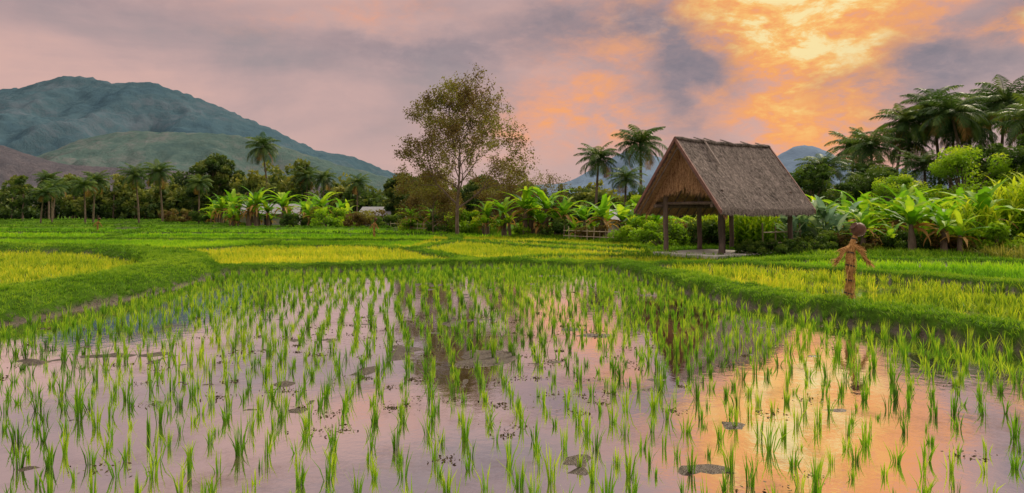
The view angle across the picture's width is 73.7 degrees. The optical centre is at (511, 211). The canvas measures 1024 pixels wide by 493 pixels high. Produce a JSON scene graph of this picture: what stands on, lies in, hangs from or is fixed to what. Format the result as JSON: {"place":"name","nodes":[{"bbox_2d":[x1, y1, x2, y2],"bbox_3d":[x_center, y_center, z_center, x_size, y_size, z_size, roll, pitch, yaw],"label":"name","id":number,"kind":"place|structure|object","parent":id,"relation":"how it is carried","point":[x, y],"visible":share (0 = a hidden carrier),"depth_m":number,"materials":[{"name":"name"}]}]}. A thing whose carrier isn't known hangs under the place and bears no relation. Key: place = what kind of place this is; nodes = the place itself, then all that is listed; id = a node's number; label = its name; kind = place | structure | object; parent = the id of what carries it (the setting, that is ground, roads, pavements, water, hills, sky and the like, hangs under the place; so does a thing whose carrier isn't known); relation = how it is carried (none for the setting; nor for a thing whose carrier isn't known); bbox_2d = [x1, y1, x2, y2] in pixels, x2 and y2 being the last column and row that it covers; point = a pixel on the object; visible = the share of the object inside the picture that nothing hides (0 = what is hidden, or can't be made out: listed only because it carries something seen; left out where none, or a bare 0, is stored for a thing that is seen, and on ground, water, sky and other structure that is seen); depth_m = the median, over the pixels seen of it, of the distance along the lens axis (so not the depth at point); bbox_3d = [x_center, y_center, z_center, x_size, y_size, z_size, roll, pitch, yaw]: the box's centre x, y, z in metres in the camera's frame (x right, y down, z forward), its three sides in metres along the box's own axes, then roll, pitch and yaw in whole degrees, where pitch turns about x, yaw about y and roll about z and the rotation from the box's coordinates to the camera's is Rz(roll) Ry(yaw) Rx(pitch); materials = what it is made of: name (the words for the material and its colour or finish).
{"place":"outdoors","nodes":[
{"label":"outdoors","id":0,"kind":"place"},
{"bbox_2d":[0,145,330,212],"bbox_3d":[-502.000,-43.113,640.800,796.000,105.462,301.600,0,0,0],"label":"dry foothill","id":1,"kind":"structure","parent":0,"point":[15,162],"depth_m":654.91,"materials":[{"name":"green plant"}]},
{"bbox_2d":[0,76,396,177],"bbox_3d":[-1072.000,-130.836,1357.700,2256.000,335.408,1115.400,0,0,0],"label":"mountain","id":2,"kind":"structure","parent":0,"point":[39,118],"depth_m":1360.35,"materials":[{"name":"green plant"}]},
{"bbox_2d":[36,131,396,192],"bbox_3d":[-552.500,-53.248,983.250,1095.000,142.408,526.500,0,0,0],"label":"foothill","id":3,"kind":"structure","parent":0,"point":[182,151],"depth_m":982.41,"materials":[{"name":"green plant"}]},
{"bbox_2d":[0,247,1023,492],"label":"paddy water","id":4,"kind":"structure","parent":0,"point":[990,425],"depth_m":6.44,"materials":[{"name":"liquid"}]},
{"bbox_2d":[0,274,991,492],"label":"floating debris","id":5,"kind":"object","parent":4,"relation":"on","point":[432,354],"visible":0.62,"depth_m":7.34,"materials":[{"name":"plant"}]},
{"bbox_2d":[0,259,1023,492],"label":"rice seedlings","id":6,"kind":"object","parent":4,"relation":"on","point":[331,461],"visible":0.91,"depth_m":7.95,"materials":[{"name":"green plant"}]},
{"bbox_2d":[0,216,1023,475],"bbox_3d":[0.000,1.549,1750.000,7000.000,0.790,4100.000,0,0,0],"label":"ground","id":7,"kind":"structure","parent":0,"point":[486,358],"depth_m":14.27,"materials":[{"name":"green plant"}]},
{"bbox_2d":[30,185,58,222],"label":"coconut palm","id":8,"kind":"object","parent":7,"relation":"on","point":[45,192],"visible":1,"depth_m":83.92,"materials":[{"name":"green plant"}]},
{"bbox_2d":[32,170,62,219],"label":"coconut palm","id":9,"kind":"object","parent":7,"relation":"on","point":[45,174],"visible":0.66,"depth_m":112.10,"materials":[{"name":"green plant"}]},
{"bbox_2d":[67,176,98,222],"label":"coconut palm","id":10,"kind":"object","parent":7,"relation":"on","point":[86,185],"visible":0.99,"depth_m":79.91,"materials":[{"name":"green plant"}]},
{"bbox_2d":[81,170,113,221],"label":"coconut palm","id":11,"kind":"object","parent":7,"relation":"on","point":[100,176],"visible":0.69,"depth_m":87.67,"materials":[{"name":"green plant"}]},
{"bbox_2d":[116,163,148,223],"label":"coconut palm","id":12,"kind":"object","parent":7,"relation":"on","point":[135,172],"visible":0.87,"depth_m":85.29,"materials":[{"name":"green plant"}]},
{"bbox_2d":[139,159,177,221],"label":"coconut palm","id":13,"kind":"object","parent":7,"relation":"on","point":[158,173],"visible":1,"depth_m":82.90,"materials":[{"name":"green plant"}]},
{"bbox_2d":[157,208,194,221],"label":"leafy shrub","id":14,"kind":"object","parent":7,"relation":"on","point":[168,216],"visible":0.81,"depth_m":92.19,"materials":[{"name":"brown plant"}]},
{"bbox_2d":[185,174,213,223],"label":"coconut palm","id":15,"kind":"object","parent":7,"relation":"on","point":[197,186],"visible":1,"depth_m":84.95,"materials":[{"name":"green plant"}]},
{"bbox_2d":[172,153,246,210],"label":"leafy tree","id":16,"kind":"object","parent":7,"relation":"on","point":[218,168],"visible":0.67,"depth_m":103.57,"materials":[{"name":"green plant"}]},
{"bbox_2d":[202,193,241,222],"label":"banana plant","id":17,"kind":"object","parent":7,"relation":"on","point":[221,201],"visible":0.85,"depth_m":79.85,"materials":[{"name":"green plant"}]},
{"bbox_2d":[216,203,246,226],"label":"banana plant","id":18,"kind":"object","parent":7,"relation":"on","point":[232,212],"visible":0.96,"depth_m":75.67,"materials":[{"name":"green plant"}]},
{"bbox_2d":[230,185,277,226],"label":"banana plant","id":19,"kind":"object","parent":7,"relation":"on","point":[252,203],"visible":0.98,"depth_m":75.80,"materials":[{"name":"green plant"}]},
{"bbox_2d":[245,131,280,197],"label":"coconut palm","id":20,"kind":"object","parent":7,"relation":"on","point":[259,152],"visible":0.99,"depth_m":95.62,"materials":[{"name":"green plant"}]},
{"bbox_2d":[253,199,281,225],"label":"banana plant","id":21,"kind":"object","parent":7,"relation":"on","point":[269,217],"visible":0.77,"depth_m":76.89,"materials":[{"name":"green plant"}]},
{"bbox_2d":[269,190,304,225],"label":"banana plant","id":22,"kind":"object","parent":7,"relation":"on","point":[283,201],"visible":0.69,"depth_m":75.77,"materials":[{"name":"green plant"}]},
{"bbox_2d":[279,212,307,226],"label":"leafy shrub","id":23,"kind":"object","parent":7,"relation":"on","point":[285,220],"visible":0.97,"depth_m":73.19,"materials":[{"name":"green plant"}]},
{"bbox_2d":[295,166,321,201],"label":"coconut palm","id":24,"kind":"object","parent":7,"relation":"on","point":[306,178],"visible":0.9,"depth_m":95.63,"materials":[{"name":"green plant"}]},
{"bbox_2d":[300,191,341,225],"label":"banana plant","id":25,"kind":"object","parent":7,"relation":"on","point":[322,202],"visible":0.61,"depth_m":73.55,"materials":[{"name":"green plant"}]},
{"bbox_2d":[308,168,337,195],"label":"coconut palm","id":26,"kind":"object","parent":7,"relation":"on","point":[323,181],"visible":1,"depth_m":94.06,"materials":[{"name":"green plant"}]},
{"bbox_2d":[310,207,355,227],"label":"leafy shrub","id":27,"kind":"object","parent":7,"relation":"on","point":[335,221],"visible":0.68,"depth_m":68.96,"materials":[{"name":"green plant"}]},
{"bbox_2d":[345,173,370,211],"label":"coconut palm","id":28,"kind":"object","parent":7,"relation":"on","point":[357,185],"visible":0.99,"depth_m":87.49,"materials":[{"name":"green plant"}]},
{"bbox_2d":[343,208,387,227],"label":"leafy shrub","id":29,"kind":"object","parent":7,"relation":"on","point":[362,219],"visible":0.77,"depth_m":66.57,"materials":[{"name":"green plant"}]},
{"bbox_2d":[370,214,401,227],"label":"leafy shrub","id":30,"kind":"object","parent":7,"relation":"on","point":[391,218],"visible":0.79,"depth_m":63.67,"materials":[{"name":"green plant"}]},
{"bbox_2d":[383,172,418,218],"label":"leafy tree","id":31,"kind":"object","parent":7,"relation":"on","point":[391,202],"visible":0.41,"depth_m":74.42,"materials":[{"name":"green plant"}]},
{"bbox_2d":[394,167,465,232],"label":"sparse tree","id":32,"kind":"object","parent":7,"relation":"on","point":[430,197],"visible":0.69,"depth_m":51.76,"materials":[{"name":"green plant"}]},
{"bbox_2d":[392,63,539,233],"bbox_3d":[-3.261,-3.853,44.982,8.620,11.450,9.644,0,0,36],"label":"tall sparse tree","id":33,"kind":"object","parent":7,"relation":"on","point":[464,102],"visible":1,"depth_m":44.43,"materials":[{"name":"green plant"}]},
{"bbox_2d":[444,208,500,233],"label":"leafy shrub","id":34,"kind":"object","parent":7,"relation":"on","point":[465,226],"visible":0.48,"depth_m":53.52,"materials":[{"name":"green plant"}]},
{"bbox_2d":[454,174,498,219],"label":"leafy tree","id":35,"kind":"object","parent":7,"relation":"on","point":[472,187],"visible":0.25,"depth_m":65.33,"materials":[{"name":"green plant"}]},
{"bbox_2d":[0,158,961,222],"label":"distant tree line","id":36,"kind":"object","parent":7,"relation":"on","point":[17,200],"visible":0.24,"depth_m":124.26,"materials":[{"name":"green plant"}]},
{"bbox_2d":[469,199,503,234],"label":"banana plant","id":37,"kind":"object","parent":7,"relation":"on","point":[484,220],"visible":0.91,"depth_m":49.83,"materials":[{"name":"green plant"}]},
{"bbox_2d":[483,197,520,236],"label":"banana plant","id":38,"kind":"object","parent":7,"relation":"on","point":[502,210],"visible":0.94,"depth_m":46.63,"materials":[{"name":"green plant"}]},
{"bbox_2d":[477,152,543,230],"bbox_3d":[-0.243,-1.292,51.846,5.004,6.350,5.542,0,0,-17],"label":"sparse tree","id":39,"kind":"object","parent":7,"relation":"on","point":[508,184],"visible":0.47,"depth_m":51.50,"materials":[{"name":"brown plant"}]},
{"bbox_2d":[503,185,542,235],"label":"banana plant","id":40,"kind":"object","parent":7,"relation":"on","point":[526,198],"visible":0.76,"depth_m":45.82,"materials":[{"name":"green plant"}]},
{"bbox_2d":[517,184,574,235],"bbox_3d":[2.163,0.017,44.785,4.009,3.710,3.841,0,0,4],"label":"banana plant","id":41,"kind":"object","parent":7,"relation":"on","point":[545,201],"visible":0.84,"depth_m":44.88,"materials":[{"name":"green plant"}]},
{"bbox_2d":[529,169,576,219],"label":"sparse tree","id":42,"kind":"object","parent":7,"relation":"on","point":[548,182],"visible":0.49,"depth_m":55.84,"materials":[{"name":"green plant"}]},
{"bbox_2d":[538,214,581,235],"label":"leafy shrub","id":43,"kind":"object","parent":7,"relation":"on","point":[558,225],"visible":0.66,"depth_m":43.87,"materials":[{"name":"green plant"}]},
{"bbox_2d":[539,196,586,234],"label":"banana plant","id":44,"kind":"object","parent":7,"relation":"on","point":[564,206],"visible":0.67,"depth_m":44.34,"materials":[{"name":"green plant"}]},
{"bbox_2d":[565,202,599,234],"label":"banana plant","id":45,"kind":"object","parent":7,"relation":"on","point":[583,212],"visible":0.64,"depth_m":42.66,"materials":[{"name":"green plant"}]},
{"bbox_2d":[573,225,610,238],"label":"leafy shrub","id":46,"kind":"object","parent":7,"relation":"on","point":[583,232],"visible":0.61,"depth_m":40.58,"materials":[{"name":"green plant"}]},
{"bbox_2d":[574,141,624,222],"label":"coconut palm","id":47,"kind":"object","parent":7,"relation":"on","point":[597,157],"visible":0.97,"depth_m":63.02,"materials":[{"name":"green plant"}]},
{"bbox_2d":[576,194,624,236],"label":"banana plant","id":48,"kind":"object","parent":7,"relation":"on","point":[604,218],"visible":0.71,"depth_m":40.88,"materials":[{"name":"green plant"}]},
{"bbox_2d":[597,201,633,228],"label":"banana plant","id":49,"kind":"object","parent":7,"relation":"on","point":[621,210],"visible":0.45,"depth_m":39.38,"materials":[{"name":"green plant"}]},
{"bbox_2d":[605,165,647,206],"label":"coconut palm","id":50,"kind":"object","parent":7,"relation":"on","point":[624,175],"visible":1,"depth_m":57.39,"materials":[{"name":"green plant"}]},
{"bbox_2d":[608,215,661,242],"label":"leafy shrub","id":51,"kind":"object","parent":7,"relation":"on","point":[624,232],"visible":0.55,"depth_m":35.92,"materials":[{"name":"green plant"}]},
{"bbox_2d":[611,124,667,188],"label":"coconut palm","id":52,"kind":"object","parent":7,"relation":"on","point":[642,140],"visible":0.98,"depth_m":63.39,"materials":[{"name":"green plant"}]},
{"bbox_2d":[627,220,691,246],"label":"leafy shrub","id":53,"kind":"object","parent":7,"relation":"on","point":[649,229],"visible":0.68,"depth_m":31.49,"materials":[{"name":"green plant"}]},
{"bbox_2d":[658,219,729,245],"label":"leafy shrub","id":54,"kind":"object","parent":7,"relation":"on","point":[708,226],"visible":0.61,"depth_m":31.18,"materials":[{"name":"green plant"}]},
{"bbox_2d":[634,136,815,259],"bbox_3d":[8.519,-0.584,27.318,5.984,4.679,4.289,0,0,-35],"label":"thatched hut","id":55,"kind":"object","parent":7,"relation":"on","point":[700,178],"visible":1,"depth_m":26.48,"materials":[{"name":"brown wood"}]},
{"bbox_2d":[733,239,766,254],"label":"dark shrub","id":56,"kind":"object","parent":7,"relation":"on","point":[752,247],"visible":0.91,"depth_m":25.39,"materials":[{"name":"green plant"}]},
{"bbox_2d":[734,214,781,244],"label":"ginger plant","id":57,"kind":"object","parent":7,"relation":"on","point":[748,222],"visible":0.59,"depth_m":30.36,"materials":[{"name":"green plant"}]},
{"bbox_2d":[758,239,791,254],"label":"dark shrub","id":58,"kind":"object","parent":7,"relation":"on","point":[783,248],"visible":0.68,"depth_m":25.73,"materials":[{"name":"green plant"}]},
{"bbox_2d":[775,215,802,247],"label":"broadleaf plant","id":59,"kind":"object","parent":7,"relation":"on","point":[784,220],"visible":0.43,"depth_m":29.17,"materials":[{"name":"green plant"}]},
{"bbox_2d":[782,238,812,253],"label":"dark shrub","id":60,"kind":"object","parent":7,"relation":"on","point":[801,245],"visible":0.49,"depth_m":25.88,"materials":[{"name":"green plant"}]},
{"bbox_2d":[793,228,839,250],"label":"dark shrub","id":61,"kind":"object","parent":7,"relation":"on","point":[828,238],"visible":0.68,"depth_m":27.59,"materials":[{"name":"green plant"}]},
{"bbox_2d":[789,163,855,224],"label":"leafy tree","id":62,"kind":"object","parent":7,"relation":"on","point":[808,182],"visible":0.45,"depth_m":41.47,"materials":[{"name":"green plant"}]},
{"bbox_2d":[794,149,852,197],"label":"coconut palm","id":63,"kind":"object","parent":7,"relation":"on","point":[819,159],"visible":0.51,"depth_m":48.48,"materials":[{"name":"green plant"}]},
{"bbox_2d":[800,195,847,245],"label":"broadleaf plant","id":64,"kind":"object","parent":7,"relation":"on","point":[822,209],"visible":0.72,"depth_m":28.69,"materials":[{"name":"green plant"}]},
{"bbox_2d":[820,201,861,240],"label":"broadleaf plant","id":65,"kind":"object","parent":7,"relation":"on","point":[851,209],"visible":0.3,"depth_m":29.12,"materials":[{"name":"green plant"}]},
{"bbox_2d":[824,127,872,220],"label":"coconut palm","id":66,"kind":"object","parent":7,"relation":"on","point":[845,145],"visible":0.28,"depth_m":60.13,"materials":[{"name":"green plant"}]},
{"bbox_2d":[830,222,876,299],"bbox_3d":[6.331,1.077,12.677,0.927,1.764,0.293,0,0,4],"label":"scarecrow","id":67,"kind":"object","parent":7,"relation":"on","point":[857,229],"visible":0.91,"depth_m":12.65,"materials":[{"name":"wicker"}]},
{"bbox_2d":[834,230,884,249],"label":"leafy shrub","id":68,"kind":"object","parent":7,"relation":"on","point":[844,242],"visible":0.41,"depth_m":27.70,"materials":[{"name":"green plant"}]},
{"bbox_2d":[837,159,889,197],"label":"coconut palm","id":69,"kind":"object","parent":7,"relation":"on","point":[860,168],"visible":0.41,"depth_m":49.90,"materials":[{"name":"green plant"}]},
{"bbox_2d":[836,207,895,245],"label":"banana plant","id":70,"kind":"object","parent":7,"relation":"on","point":[863,218],"visible":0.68,"depth_m":27.50,"materials":[{"name":"green plant"}]},
{"bbox_2d":[833,189,905,244],"bbox_3d":[15.863,0.417,30.629,3.371,2.850,3.308,0,0,12],"label":"banana plant","id":71,"kind":"object","parent":7,"relation":"on","point":[863,198],"visible":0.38,"depth_m":30.08,"materials":[{"name":"green plant"}]},
{"bbox_2d":[839,124,904,196],"bbox_3d":[27.175,-2.251,51.712,4.292,8.341,4.196,0,0,-37],"label":"coconut palm","id":72,"kind":"object","parent":7,"relation":"on","point":[872,144],"visible":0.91,"depth_m":51.34,"materials":[{"name":"green plant"}]},
{"bbox_2d":[839,164,928,204],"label":"leafy tree","id":73,"kind":"object","parent":7,"relation":"on","point":[866,188],"visible":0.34,"depth_m":43.65,"materials":[{"name":"green plant"}]},
{"bbox_2d":[861,189,925,240],"bbox_3d":[16.980,0.417,30.281,2.964,2.832,3.378,0,0,43],"label":"banana plant","id":74,"kind":"object","parent":7,"relation":"on","point":[901,199],"visible":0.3,"depth_m":29.85,"materials":[{"name":"green plant"}]},
{"bbox_2d":[868,174,929,229],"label":"leafy tree","id":75,"kind":"object","parent":7,"relation":"on","point":[890,184],"visible":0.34,"depth_m":37.73,"materials":[{"name":"green plant"}]},
{"bbox_2d":[859,195,943,251],"bbox_3d":[15.262,0.595,26.785,2.972,2.470,2.653,0,0,28],"label":"banana plant","id":76,"kind":"object","parent":7,"relation":"on","point":[913,214],"visible":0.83,"depth_m":26.55,"materials":[{"name":"green plant"}]},
{"bbox_2d":[868,181,936,234],"bbox_3d":[18.961,0.178,33.008,4.189,3.331,3.220,0,0,-12],"label":"banana plant","id":77,"kind":"object","parent":7,"relation":"on","point":[908,191],"visible":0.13,"depth_m":33.13,"materials":[{"name":"green plant"}]},
{"bbox_2d":[879,229,932,251],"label":"leafy shrub","id":78,"kind":"object","parent":7,"relation":"on","point":[903,242],"visible":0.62,"depth_m":27.07,"materials":[{"name":"green plant"}]},
{"bbox_2d":[869,103,943,197],"bbox_3d":[30.683,-3.328,53.299,5.033,10.452,4.764,0,0,-8],"label":"coconut palm","id":79,"kind":"object","parent":7,"relation":"on","point":[902,126],"visible":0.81,"depth_m":52.58,"materials":[{"name":"green plant"}]},
{"bbox_2d":[882,123,945,175],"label":"coconut palm","id":80,"kind":"object","parent":7,"relation":"on","point":[914,148],"visible":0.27,"depth_m":55.32,"materials":[{"name":"green plant"}]},
{"bbox_2d":[894,150,941,185],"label":"coconut palm","id":81,"kind":"object","parent":7,"relation":"on","point":[924,161],"visible":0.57,"depth_m":47.28,"materials":[{"name":"green plant"}]},
{"bbox_2d":[877,186,974,244],"bbox_3d":[17.245,0.387,28.623,3.294,2.897,3.117,0,0,-16],"label":"banana plant","id":82,"kind":"object","parent":7,"relation":"on","point":[920,198],"visible":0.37,"depth_m":28.04,"materials":[{"name":"green plant"}]},
{"bbox_2d":[899,85,971,180],"bbox_3d":[33.256,-4.098,53.923,5.168,12.032,5.334,0,0,38],"label":"coconut palm","id":83,"kind":"object","parent":7,"relation":"on","point":[932,96],"visible":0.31,"depth_m":53.56,"materials":[{"name":"green plant"}]},
{"bbox_2d":[907,89,989,188],"bbox_3d":[32.642,-3.540,50.514,5.142,10.888,4.868,0,0,-23],"label":"coconut palm","id":84,"kind":"object","parent":7,"relation":"on","point":[953,111],"visible":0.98,"depth_m":50.11,"materials":[{"name":"green plant"}]},
{"bbox_2d":[923,200,976,243],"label":"ginger plant","id":85,"kind":"object","parent":7,"relation":"on","point":[960,210],"visible":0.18,"depth_m":27.28,"materials":[{"name":"green plant"}]},
{"bbox_2d":[930,231,985,251],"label":"leafy shrub","id":86,"kind":"object","parent":7,"relation":"on","point":[937,245],"visible":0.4,"depth_m":26.23,"materials":[{"name":"green plant"}]},
{"bbox_2d":[918,201,1001,253],"bbox_3d":[16.745,0.694,26.379,2.654,2.244,2.605,0,0,-13],"label":"banana plant","id":87,"kind":"object","parent":7,"relation":"on","point":[958,228],"visible":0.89,"depth_m":25.91,"materials":[{"name":"green plant"}]},
{"bbox_2d":[931,105,1005,189],"bbox_3d":[35.131,-3.188,52.906,5.152,10.292,4.994,0,0,9],"label":"coconut palm","id":88,"kind":"object","parent":7,"relation":"on","point":[983,141],"visible":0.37,"depth_m":52.03,"materials":[{"name":"green plant"}]},
{"bbox_2d":[915,145,1022,225],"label":"leafy tree","id":89,"kind":"object","parent":7,"relation":"on","point":[958,162],"visible":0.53,"depth_m":36.17,"materials":[{"name":"green plant"}]},
{"bbox_2d":[922,143,1019,223],"bbox_3d":[29.614,-1.257,43.062,6.721,6.388,5.458,0,0,-31],"label":"leafy tree","id":90,"kind":"object","parent":7,"relation":"on","point":[997,147],"visible":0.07,"depth_m":42.33,"materials":[{"name":"green plant"}]},
{"bbox_2d":[933,178,1023,243],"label":"banana plant","id":91,"kind":"object","parent":7,"relation":"on","point":[980,196],"visible":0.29,"depth_m":27.71,"materials":[{"name":"green plant"}]},
{"bbox_2d":[957,193,1013,247],"bbox_3d":[18.938,0.504,27.546,2.154,2.487,2.190,0,0,44],"label":"ginger plant","id":92,"kind":"object","parent":7,"relation":"on","point":[993,217],"visible":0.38,"depth_m":27.05,"materials":[{"name":"green plant"}]},
{"bbox_2d":[953,221,1023,252],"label":"leafy shrub","id":93,"kind":"object","parent":7,"relation":"on","point":[1005,230],"visible":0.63,"depth_m":25.80,"materials":[{"name":"green plant"}]},
{"bbox_2d":[969,75,1023,145],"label":"coconut palm","id":94,"kind":"object","parent":7,"relation":"on","point":[1001,97],"visible":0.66,"depth_m":53.90,"materials":[{"name":"green plant"}]},
{"bbox_2d":[978,145,1023,187],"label":"leafy tree","id":95,"kind":"object","parent":7,"relation":"on","point":[1017,155],"visible":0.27,"depth_m":36.34,"materials":[{"name":"green plant"}]},
{"bbox_2d":[990,176,1023,242],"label":"ginger plant","id":96,"kind":"object","parent":7,"relation":"on","point":[1013,184],"visible":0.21,"depth_m":28.70,"materials":[{"name":"green plant"}]},
{"bbox_2d":[991,93,1023,148],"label":"coconut palm","id":97,"kind":"object","parent":7,"relation":"on","point":[1019,120],"visible":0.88,"depth_m":47.45,"materials":[{"name":"green plant"}]},
{"bbox_2d":[1000,173,1023,236],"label":"ginger plant","id":98,"kind":"object","parent":7,"relation":"on","point":[1010,188],"visible":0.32,"depth_m":28.82,"materials":[{"name":"green plant"}]},
{"bbox_2d":[1005,186,1023,236],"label":"ginger plant","id":99,"kind":"object","parent":7,"relation":"on","point":[1013,204],"visible":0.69,"depth_m":27.85,"materials":[{"name":"green plant"}]},
{"bbox_2d":[0,235,1023,320],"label":"yellow rice field","id":100,"kind":"structure","parent":0,"point":[13,268],"depth_m":22.30,"materials":[{"name":"yellow plant"}]},
{"bbox_2d":[0,221,1023,280],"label":"green rice field","id":101,"kind":"structure","parent":0,"point":[1007,269],"depth_m":38.04,"materials":[{"name":"green plant"}]},
{"bbox_2d":[0,0,1023,189],"label":"sky","id":102,"kind":"structure","parent":0,"point":[330,76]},
{"bbox_2d":[534,145,961,197],"bbox_3d":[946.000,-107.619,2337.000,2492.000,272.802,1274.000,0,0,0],"label":"hazy hill","id":103,"kind":"structure","parent":0,"point":[787,158],"depth_m":2351.21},
{"bbox_2d":[959,237,1023,259],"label":"dry grass","id":104,"kind":"structure","parent":0,"point":[999,251],"depth_m":24.27,"materials":[{"name":"green plant"}]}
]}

